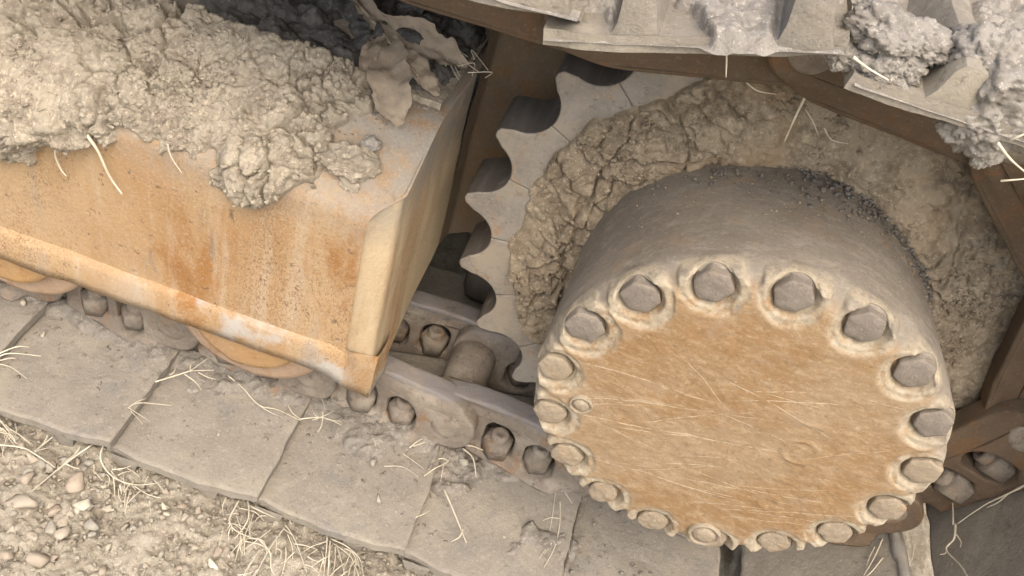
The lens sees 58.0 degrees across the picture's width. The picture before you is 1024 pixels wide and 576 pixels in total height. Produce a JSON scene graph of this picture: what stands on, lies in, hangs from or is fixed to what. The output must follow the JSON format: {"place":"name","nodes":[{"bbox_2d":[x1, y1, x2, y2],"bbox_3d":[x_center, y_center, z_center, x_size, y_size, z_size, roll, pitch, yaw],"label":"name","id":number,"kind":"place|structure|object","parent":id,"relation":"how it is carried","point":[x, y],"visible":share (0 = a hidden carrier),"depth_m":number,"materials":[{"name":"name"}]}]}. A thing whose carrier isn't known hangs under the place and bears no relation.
{"place":"outdoors","nodes":[
{"label":"outdoors","id":0,"kind":"place"},
{"bbox_2d":[0,416,437,575],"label":"gravel","id":1,"kind":"structure","parent":0,"point":[107,495],"depth_m":1.18,"materials":[{"name":"grey gravel"}]},
{"bbox_2d":[45,464,54,471],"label":"stone","id":2,"kind":"object","parent":1,"relation":"on","point":[49,467],"visible":1,"depth_m":1.18,"materials":[{"name":"grey stone"}]},
{"bbox_2d":[83,518,99,530],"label":"stone","id":3,"kind":"object","parent":1,"relation":"on","point":[90,524],"visible":1,"depth_m":1.14,"materials":[{"name":"grey stone"}]},
{"bbox_2d":[100,484,108,488],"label":"stone","id":4,"kind":"object","parent":1,"relation":"on","point":[103,486],"visible":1,"depth_m":1.19,"materials":[{"name":"brown stone"}]},
{"bbox_2d":[161,487,169,494],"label":"stone","id":5,"kind":"object","parent":1,"relation":"on","point":[166,491],"visible":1,"depth_m":1.20,"materials":[{"name":"beige stone"}]},
{"bbox_2d":[238,515,323,575],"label":"dry grass","id":6,"kind":"structure","parent":0,"point":[263,542],"depth_m":1.17,"materials":[{"name":"plant"}]},
{"bbox_2d":[0,66,933,575],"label":"ground","id":7,"kind":"structure","parent":0,"point":[448,250],"depth_m":1.18,"materials":[{"name":"brown soil"}]},
{"bbox_2d":[0,551,13,560],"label":"stone","id":8,"kind":"object","parent":7,"relation":"on","point":[6,555],"visible":1,"depth_m":1.09,"materials":[{"name":"beige stone"}]},
{"bbox_2d":[6,525,16,533],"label":"stone","id":9,"kind":"object","parent":7,"relation":"on","point":[11,528],"visible":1,"depth_m":1.11,"materials":[{"name":"beige stone"}]},
{"bbox_2d":[5,510,17,515],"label":"stone","id":10,"kind":"object","parent":7,"relation":"on","point":[14,513],"visible":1,"depth_m":1.12,"materials":[{"name":"beige stone"}]},
{"bbox_2d":[0,420,29,454],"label":"dry grass","id":11,"kind":"structure","parent":7,"relation":"on","point":[9,430],"depth_m":1.20,"materials":[{"name":"plant"}]},
{"bbox_2d":[11,454,25,459],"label":"stone","id":12,"kind":"object","parent":7,"relation":"on","point":[20,456],"visible":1,"depth_m":1.19,"materials":[{"name":"brown stone"}]},
{"bbox_2d":[3,494,38,508],"bbox_3d":[-0.602,0.261,1.135,0.040,0.017,0.020,3,62,-10],"label":"stone","id":13,"kind":"object","parent":7,"relation":"on","point":[22,501],"visible":1,"depth_m":1.13,"materials":[{"name":"beige stone"}]},
{"bbox_2d":[18,442,25,448],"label":"stone","id":14,"kind":"object","parent":7,"relation":"on","point":[21,444],"visible":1,"depth_m":1.20,"materials":[{"name":"brown stone"}]},
{"bbox_2d":[20,471,35,484],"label":"stone","id":15,"kind":"object","parent":7,"relation":"on","point":[26,478],"visible":1,"depth_m":1.16,"materials":[{"name":"brown stone"}]},
{"bbox_2d":[0,434,55,467],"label":"straw","id":16,"kind":"object","parent":7,"relation":"on","point":[42,444],"visible":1,"depth_m":1.19,"materials":[{"name":"beige plant"}]},
{"bbox_2d":[23,468,34,474],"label":"stone","id":17,"kind":"object","parent":7,"relation":"on","point":[26,470],"visible":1,"depth_m":1.17,"materials":[{"name":"brown stone"}]},
{"bbox_2d":[26,452,37,463],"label":"stone","id":18,"kind":"object","parent":7,"relation":"on","point":[32,458],"visible":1,"depth_m":1.19,"materials":[{"name":"beige stone"}]},
{"bbox_2d":[25,531,38,540],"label":"stone","id":19,"kind":"object","parent":7,"relation":"on","point":[29,533],"visible":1,"depth_m":1.12,"materials":[{"name":"beige stone"}]},
{"bbox_2d":[25,552,50,568],"bbox_3d":[-0.567,0.323,1.105,0.028,0.018,0.019,18,43,-1],"label":"stone","id":20,"kind":"object","parent":7,"relation":"on","point":[38,560],"visible":1,"depth_m":1.10,"materials":[{"name":"beige stone"}]},
{"bbox_2d":[34,484,41,489],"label":"stone","id":21,"kind":"object","parent":7,"relation":"on","point":[39,487],"visible":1,"depth_m":1.16,"materials":[{"name":"brown stone"}]},
{"bbox_2d":[38,459,45,467],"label":"stone","id":22,"kind":"object","parent":7,"relation":"on","point":[42,463],"visible":1,"depth_m":1.18,"materials":[{"name":"grey stone"}]},
{"bbox_2d":[44,519,56,533],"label":"stone","id":23,"kind":"object","parent":7,"relation":"on","point":[50,528],"visible":1,"depth_m":1.13,"materials":[{"name":"grey stone"}]},
{"bbox_2d":[49,555,58,560],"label":"stone","id":24,"kind":"object","parent":7,"relation":"on","point":[53,557],"visible":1,"depth_m":1.11,"materials":[{"name":"beige stone"}]},
{"bbox_2d":[48,504,61,517],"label":"stone","id":25,"kind":"object","parent":7,"relation":"on","point":[55,509],"visible":1,"depth_m":1.15,"materials":[{"name":"beige stone"}]},
{"bbox_2d":[30,444,92,492],"bbox_3d":[-0.571,0.234,1.185,0.026,0.012,0.097,24,43,6],"label":"straw","id":26,"kind":"object","parent":7,"relation":"on","point":[77,454],"visible":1,"depth_m":1.19,"materials":[{"name":"beige plant"}]},
{"bbox_2d":[54,525,70,539],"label":"stone","id":27,"kind":"object","parent":7,"relation":"on","point":[61,533],"visible":1,"depth_m":1.12,"materials":[{"name":"beige stone"}]},
{"bbox_2d":[57,515,68,527],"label":"stone","id":28,"kind":"object","parent":7,"relation":"on","point":[63,520],"visible":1,"depth_m":1.14,"materials":[{"name":"beige stone"}]},
{"bbox_2d":[60,456,69,466],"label":"stone","id":29,"kind":"object","parent":7,"relation":"on","point":[63,459],"visible":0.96,"depth_m":1.20,"materials":[{"name":"brown stone"}]},
{"bbox_2d":[66,511,74,516],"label":"stone","id":30,"kind":"object","parent":7,"relation":"on","point":[70,513],"visible":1,"depth_m":1.15,"materials":[{"name":"beige stone"}]},
{"bbox_2d":[65,471,84,493],"bbox_3d":[-0.555,0.251,1.177,0.027,0.018,0.022,-24,57,-36],"label":"stone","id":31,"kind":"object","parent":7,"relation":"on","point":[74,483],"visible":1,"depth_m":1.17,"materials":[{"name":"brown stone"}]},
{"bbox_2d":[71,499,90,510],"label":"stone","id":32,"kind":"object","parent":7,"relation":"on","point":[83,505],"visible":1,"depth_m":1.16,"materials":[{"name":"grey stone"}]},
{"bbox_2d":[83,475,89,483],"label":"stone","id":33,"kind":"object","parent":7,"relation":"on","point":[86,478],"visible":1,"depth_m":1.19,"materials":[{"name":"brown stone"}]},
{"bbox_2d":[84,459,94,466],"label":"stone","id":34,"kind":"object","parent":7,"relation":"on","point":[88,462],"visible":1,"depth_m":1.20,"materials":[{"name":"beige stone"}]},
{"bbox_2d":[88,531,96,536],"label":"stone","id":35,"kind":"object","parent":7,"relation":"on","point":[92,533],"visible":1,"depth_m":1.14,"materials":[{"name":"grey stone"}]},
{"bbox_2d":[97,472,105,477],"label":"stone","id":36,"kind":"object","parent":7,"relation":"on","point":[102,474],"visible":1,"depth_m":1.20,"materials":[{"name":"grey stone"}]},
{"bbox_2d":[98,566,106,575],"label":"stone","id":37,"kind":"object","parent":7,"relation":"on","point":[102,570],"visible":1,"depth_m":1.12,"materials":[{"name":"beige stone"}]},
{"bbox_2d":[100,505,112,512],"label":"stone","id":38,"kind":"object","parent":7,"relation":"on","point":[107,508],"visible":1,"depth_m":1.17,"materials":[{"name":"beige stone"}]},
{"bbox_2d":[104,543,111,551],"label":"stone","id":39,"kind":"object","parent":7,"relation":"on","point":[107,547],"visible":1,"depth_m":1.14,"materials":[{"name":"beige stone"}]},
{"bbox_2d":[118,484,125,492],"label":"stone","id":40,"kind":"object","parent":7,"relation":"on","point":[123,488],"visible":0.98,"depth_m":1.19,"materials":[{"name":"brown stone"}]},
{"bbox_2d":[93,446,164,511],"bbox_3d":[-0.502,0.248,1.198,0.134,0.021,0.055,39,47,21],"label":"root","id":41,"kind":"object","parent":7,"relation":"on","point":[113,477],"visible":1,"depth_m":1.19,"materials":[{"name":"plant"}]},
{"bbox_2d":[142,562,148,567],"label":"stone","id":42,"kind":"object","parent":7,"relation":"on","point":[145,565],"visible":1,"depth_m":1.13,"materials":[{"name":"beige stone"}]},
{"bbox_2d":[173,532,178,542],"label":"stone","id":43,"kind":"object","parent":7,"relation":"on","point":[176,536],"visible":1,"depth_m":1.16,"materials":[{"name":"beige stone"}]},
{"bbox_2d":[177,503,187,508],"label":"stone","id":44,"kind":"object","parent":7,"relation":"on","point":[182,506],"visible":1,"depth_m":1.19,"materials":[{"name":"beige stone"}]},
{"bbox_2d":[181,512,188,522],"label":"stone","id":45,"kind":"object","parent":7,"relation":"on","point":[185,516],"visible":1,"depth_m":1.18,"materials":[{"name":"beige stone"}]},
{"bbox_2d":[190,544,198,551],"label":"stone","id":46,"kind":"object","parent":7,"relation":"on","point":[194,547],"visible":1,"depth_m":1.16,"materials":[{"name":"beige stone"}]},
{"bbox_2d":[195,506,200,515],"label":"stone","id":47,"kind":"object","parent":7,"relation":"on","point":[198,510],"visible":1,"depth_m":1.19,"materials":[{"name":"beige stone"}]},
{"bbox_2d":[197,514,203,519],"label":"stone","id":48,"kind":"object","parent":7,"relation":"on","point":[199,516],"visible":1,"depth_m":1.18,"materials":[{"name":"stone"}]},
{"bbox_2d":[208,558,217,569],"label":"stone","id":49,"kind":"object","parent":7,"relation":"on","point":[211,563],"visible":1,"depth_m":1.15,"materials":[{"name":"white stone"}]},
{"bbox_2d":[212,546,223,556],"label":"stone","id":50,"kind":"object","parent":7,"relation":"on","point":[217,551],"visible":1,"depth_m":1.16,"materials":[{"name":"beige stone"}]},
{"bbox_2d":[218,497,274,560],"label":"dry grass","id":51,"kind":"structure","parent":7,"relation":"on","point":[232,527],"depth_m":1.19,"materials":[{"name":"plant"}]},
{"bbox_2d":[305,536,363,575],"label":"dry grass","id":52,"kind":"structure","parent":7,"relation":"on","point":[350,550],"depth_m":1.19,"materials":[{"name":"plant"}]},
{"bbox_2d":[463,65,490,303],"bbox_3d":[0.427,-1.000,1.433,4.800,1.700,1.500,20,43,1],"label":"machine hull","id":53,"kind":"object","parent":7,"relation":"on","point":[476,288],"visible":0.1,"depth_m":1.44,"materials":[{"name":"metal"}]},
{"bbox_2d":[0,0,565,397],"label":"track frame","id":54,"kind":"object","parent":53,"relation":"attached to","point":[325,277],"visible":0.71,"depth_m":1.09,"materials":[{"name":"paint"}]},
{"bbox_2d":[0,0,491,208],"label":"caked mud","id":55,"kind":"structure","parent":54,"relation":"on","point":[73,64],"depth_m":0.98,"materials":[{"name":"beige soil"}]},
{"bbox_2d":[54,150,66,176],"bbox_3d":[-0.499,-0.143,1.020,0.012,0.047,0.003,20,43,1],"label":"root","id":56,"kind":"object","parent":55,"relation":"attached to","point":[56,159],"visible":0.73,"depth_m":1.02,"materials":[{"name":"plant"}]},
{"bbox_2d":[87,134,122,194],"bbox_3d":[-0.448,-0.139,1.007,0.046,0.079,0.005,20,43,1],"label":"straw","id":57,"kind":"object","parent":55,"relation":"hanging from","point":[91,141],"visible":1,"depth_m":1.00,"materials":[{"name":"plant"}]},
{"bbox_2d":[166,143,181,172],"bbox_3d":[-0.357,-0.137,0.979,0.018,0.034,0.003,20,43,1],"label":"root","id":58,"kind":"object","parent":55,"relation":"attached to","point":[167,144],"visible":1,"depth_m":0.98,"materials":[{"name":"plant"}]},
{"bbox_2d":[349,0,491,126],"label":"dead leaf","id":59,"kind":"object","parent":55,"relation":"on","point":[396,65],"visible":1,"depth_m":1.03,"materials":[{"name":"plant"}]},
{"bbox_2d":[199,0,487,90],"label":"dark soil","id":60,"kind":"structure","parent":54,"relation":"in","point":[311,22],"depth_m":1.06,"materials":[{"name":"black soil"}]},
{"bbox_2d":[359,29,370,33],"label":"soil clod","id":61,"kind":"object","parent":60,"relation":"on","point":[362,31],"visible":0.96,"depth_m":1.07,"materials":[{"name":"grey soil"}]},
{"bbox_2d":[373,21,386,37],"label":"soil clod","id":62,"kind":"object","parent":60,"relation":"on","point":[378,31],"visible":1,"depth_m":1.05,"materials":[{"name":"grey soil"}]},
{"bbox_2d":[396,27,423,44],"bbox_3d":[-0.113,-0.287,1.071,0.053,0.032,0.037,35,45,17],"label":"soil clod","id":63,"kind":"object","parent":60,"relation":"on","point":[412,36],"visible":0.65,"depth_m":1.05,"materials":[{"name":"grey soil"}]},
{"bbox_2d":[396,2,424,14],"bbox_3d":[-0.123,-0.337,1.111,0.032,0.028,0.024,-2,47,-21],"label":"soil clod","id":64,"kind":"object","parent":60,"relation":"on","point":[406,5],"visible":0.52,"depth_m":1.11,"materials":[{"name":"black soil"}]},
{"bbox_2d":[409,11,423,17],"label":"soil clod","id":65,"kind":"object","parent":60,"relation":"on","point":[414,14],"visible":0.53,"depth_m":1.10,"materials":[{"name":"black soil"}]},
{"bbox_2d":[423,12,440,26],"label":"soil clod","id":66,"kind":"object","parent":60,"relation":"on","point":[435,18],"visible":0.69,"depth_m":1.12,"materials":[{"name":"black soil"}]},
{"bbox_2d":[451,19,462,30],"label":"soil clod","id":67,"kind":"object","parent":60,"relation":"on","point":[456,25],"visible":1,"depth_m":1.11,"materials":[{"name":"black soil"}]},
{"bbox_2d":[338,180,359,193],"bbox_3d":[-0.174,-0.110,0.989,0.024,0.016,0.016,20,60,1],"label":"mud clod","id":68,"kind":"object","parent":54,"relation":"on","point":[350,188],"visible":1,"depth_m":0.98,"materials":[{"name":"beige soil"}]},
{"bbox_2d":[319,140,381,183],"bbox_3d":[-0.173,-0.133,0.987,0.069,0.030,0.047,8,61,-11],"label":"mud clod","id":69,"kind":"object","parent":54,"relation":"on","point":[346,161],"visible":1,"depth_m":0.98,"materials":[{"name":"beige soil"}]},
{"bbox_2d":[360,134,381,151],"bbox_3d":[-0.151,-0.157,0.993,0.023,0.017,0.018,20,60,1],"label":"mud clod","id":70,"kind":"object","parent":54,"relation":"on","point":[372,143],"visible":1,"depth_m":0.99,"materials":[{"name":"grey soil"}]},
{"bbox_2d":[324,64,476,176],"bbox_3d":[-0.116,-0.258,1.115,0.135,0.056,0.396,20,43,1],"label":"slope grit","id":71,"kind":"object","parent":54,"relation":"on","point":[385,123],"visible":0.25,"depth_m":1.01,"materials":[{"name":"brown soil"}]},
{"bbox_2d":[0,0,1023,575],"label":"crawler track","id":72,"kind":"structure","parent":7,"relation":"on","point":[446,380],"depth_m":1.23,"materials":[{"name":"metal"}]},
{"bbox_2d":[0,346,37,378],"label":"straw","id":73,"kind":"object","parent":72,"relation":"on","point":[14,358],"visible":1,"depth_m":1.25,"materials":[{"name":"beige plant"}]},
{"bbox_2d":[20,298,25,305],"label":"stone","id":74,"kind":"object","parent":72,"relation":"on","point":[23,302],"visible":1,"depth_m":1.31,"materials":[{"name":"beige stone"}]},
{"bbox_2d":[128,398,171,423],"bbox_3d":[-0.486,0.160,1.243,0.038,0.006,0.046,37,46,19],"label":"straw","id":75,"kind":"object","parent":72,"relation":"on","point":[142,402],"visible":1,"depth_m":1.24,"materials":[{"name":"beige plant"}]},
{"bbox_2d":[228,375,300,420],"bbox_3d":[-0.349,0.157,1.294,0.127,0.005,0.024,25,43,7],"label":"twig","id":76,"kind":"object","parent":72,"relation":"on","point":[262,406],"visible":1,"depth_m":1.29,"materials":[{"name":"plant"}]},
{"bbox_2d":[20,294,587,575],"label":"dirt layer","id":77,"kind":"object","parent":72,"relation":"on","point":[223,382],"visible":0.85,"depth_m":1.30,"materials":[{"name":"brown soil"}]},
{"bbox_2d":[155,356,215,388],"bbox_3d":[-0.452,0.126,1.290,0.082,0.006,0.050,-17,54,-32],"label":"straw","id":78,"kind":"object","parent":77,"relation":"on","point":[186,372],"visible":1,"depth_m":1.29,"materials":[{"name":"beige plant"}]},
{"bbox_2d":[459,458,468,466],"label":"stone","id":79,"kind":"object","parent":77,"relation":"on","point":[463,462],"visible":1,"depth_m":1.30,"materials":[{"name":"grey stone"}]},
{"bbox_2d":[462,445,482,473],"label":"straw","id":80,"kind":"object","parent":77,"relation":"on","point":[465,450],"visible":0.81,"depth_m":1.30,"materials":[{"name":"beige plant"}]},
{"bbox_2d":[299,399,340,432],"bbox_3d":[-0.274,0.174,1.289,0.077,0.007,0.046,35,45,16],"label":"straw","id":81,"kind":"object","parent":72,"relation":"on","point":[317,417],"visible":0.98,"depth_m":1.28,"materials":[{"name":"beige plant"}]},
{"bbox_2d":[0,300,651,575],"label":"shoe grit","id":82,"kind":"object","parent":72,"relation":"on","point":[342,419],"visible":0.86,"depth_m":1.28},
{"bbox_2d":[370,458,375,466],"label":"stone","id":83,"kind":"object","parent":72,"relation":"on","point":[372,461],"visible":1,"depth_m":1.26,"materials":[{"name":"beige stone"}]},
{"bbox_2d":[384,453,423,476],"bbox_3d":[-0.147,0.242,1.276,0.052,0.006,0.030,20,43,1],"label":"root","id":84,"kind":"object","parent":72,"relation":"on","point":[404,467],"visible":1,"depth_m":1.27,"materials":[{"name":"plant"}]},
{"bbox_2d":[409,439,424,447],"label":"straw","id":85,"kind":"object","parent":72,"relation":"on","point":[413,445],"visible":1,"depth_m":1.29,"materials":[{"name":"beige plant"}]},
{"bbox_2d":[416,458,449,517],"bbox_3d":[-0.111,0.268,1.264,0.026,0.006,0.113,20,43,1],"label":"straw","id":86,"kind":"object","parent":72,"relation":"on","point":[432,470],"visible":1,"depth_m":1.28,"materials":[{"name":"beige plant"}]},
{"bbox_2d":[443,488,466,542],"bbox_3d":[-0.077,0.304,1.238,0.021,0.007,0.082,2,45,-17],"label":"straw","id":87,"kind":"object","parent":72,"relation":"on","point":[462,529],"visible":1,"depth_m":1.23,"materials":[{"name":"beige plant"}]},
{"bbox_2d":[497,0,580,21],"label":"packed mud","id":88,"kind":"structure","parent":72,"relation":"on","point":[574,15],"depth_m":0.67,"materials":[{"name":"grey soil"}]},
{"bbox_2d":[539,492,581,566],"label":"dry grass","id":89,"kind":"structure","parent":72,"relation":"on","point":[559,518],"depth_m":1.27,"materials":[{"name":"plant"}]},
{"bbox_2d":[459,52,702,381],"bbox_3d":[0.277,-0.013,1.110,0.690,0.692,0.078,20,43,1],"label":"drive sprocket","id":90,"kind":"object","parent":72,"relation":"attached to","point":[533,135],"visible":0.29,"depth_m":1.04,"materials":[{"name":"grey metal"}]},
{"bbox_2d":[533,162,954,551],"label":"final drive","id":91,"kind":"structure","parent":90,"relation":"attached to","point":[750,380],"depth_m":0.89,"materials":[{"name":"metal"}]},
{"bbox_2d":[567,160,940,342],"bbox_3d":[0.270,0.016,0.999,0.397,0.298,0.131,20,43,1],"label":"hub crumbs","id":92,"kind":"object","parent":91,"relation":"on","point":[869,202],"visible":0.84,"depth_m":0.93,"materials":[{"name":"brown soil"}]},
{"bbox_2d":[507,78,1023,410],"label":"sprocket mud","id":93,"kind":"structure","parent":90,"relation":"attached to","point":[924,189],"depth_m":0.95,"materials":[{"name":"brown soil"}]},
{"bbox_2d":[747,83,775,94],"bbox_3d":[0.236,-0.191,0.882,0.034,0.008,0.002,20,43,1],"label":"root","id":94,"kind":"object","parent":93,"relation":"attached to","point":[752,87],"visible":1,"depth_m":0.88,"materials":[{"name":"plant"}]},
{"bbox_2d":[784,97,805,141],"bbox_3d":[0.266,-0.160,0.871,0.005,0.052,0.004,20,43,1],"label":"straw","id":95,"kind":"object","parent":93,"relation":"attached to","point":[799,108],"visible":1,"depth_m":0.87,"materials":[{"name":"beige plant"}]},
{"bbox_2d":[804,109,818,135],"bbox_3d":[0.287,-0.159,0.886,0.025,0.023,0.002,20,43,1],"label":"root","id":96,"kind":"object","parent":93,"relation":"attached to","point":[811,119],"visible":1,"depth_m":0.88,"materials":[{"name":"plant"}]},
{"bbox_2d":[824,128,847,143],"bbox_3d":[0.311,-0.145,0.889,0.029,0.010,0.001,20,43,1],"label":"root","id":97,"kind":"object","parent":93,"relation":"attached to","point":[831,139],"visible":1,"depth_m":0.89,"materials":[{"name":"plant"}]},
{"bbox_2d":[544,0,843,55],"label":"packed mud","id":98,"kind":"structure","parent":72,"relation":"on","point":[738,26],"depth_m":0.65,"materials":[{"name":"grey soil"}]},
{"bbox_2d":[725,55,727,76],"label":"straw","id":99,"kind":"object","parent":72,"relation":"hanging from","point":[726,66],"visible":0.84,"depth_m":0.67,"materials":[{"name":"beige plant"}]},
{"bbox_2d":[822,0,954,89],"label":"hanging mud","id":100,"kind":"structure","parent":72,"relation":"hanging from","point":[895,43],"depth_m":0.64,"materials":[{"name":"grey soil"}]},
{"bbox_2d":[852,56,888,79],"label":"straw","id":101,"kind":"object","parent":100,"relation":"attached to","point":[862,64],"visible":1,"depth_m":0.63,"materials":[{"name":"beige plant"}]},
{"bbox_2d":[863,538,914,575],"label":"twig","id":102,"kind":"object","parent":72,"relation":"on","point":[880,560],"visible":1,"depth_m":1.17,"materials":[{"name":"plant"}]},
{"bbox_2d":[887,532,912,575],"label":"stick","id":103,"kind":"object","parent":72,"relation":"on","point":[899,550],"visible":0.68,"depth_m":1.17,"materials":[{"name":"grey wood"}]},
{"bbox_2d":[854,0,1023,141],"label":"packed mud","id":104,"kind":"structure","parent":72,"relation":"on","point":[1009,12],"depth_m":0.76,"materials":[{"name":"grey soil"}]},
{"bbox_2d":[932,21,1023,169],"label":"hanging mud","id":105,"kind":"structure","parent":72,"relation":"hanging from","point":[996,49],"depth_m":0.63,"materials":[{"name":"grey soil"}]},
{"bbox_2d":[940,484,1023,575],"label":"twig","id":106,"kind":"object","parent":72,"relation":"on","point":[955,524],"visible":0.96,"depth_m":1.11,"materials":[{"name":"plant"}]},
{"bbox_2d":[996,142,1023,171],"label":"straw","id":107,"kind":"object","parent":72,"relation":"on","point":[1001,148],"visible":1,"depth_m":0.64,"materials":[{"name":"beige plant"}]},
{"bbox_2d":[1000,178,1023,181],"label":"straw","id":108,"kind":"object","parent":72,"relation":"on","point":[1005,180],"visible":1,"depth_m":0.66,"materials":[{"name":"beige plant"}]},
{"bbox_2d":[1010,133,1023,140],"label":"straw","id":109,"kind":"object","parent":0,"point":[1015,137],"visible":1,"depth_m":0.63,"materials":[{"name":"beige plant"}]}
]}

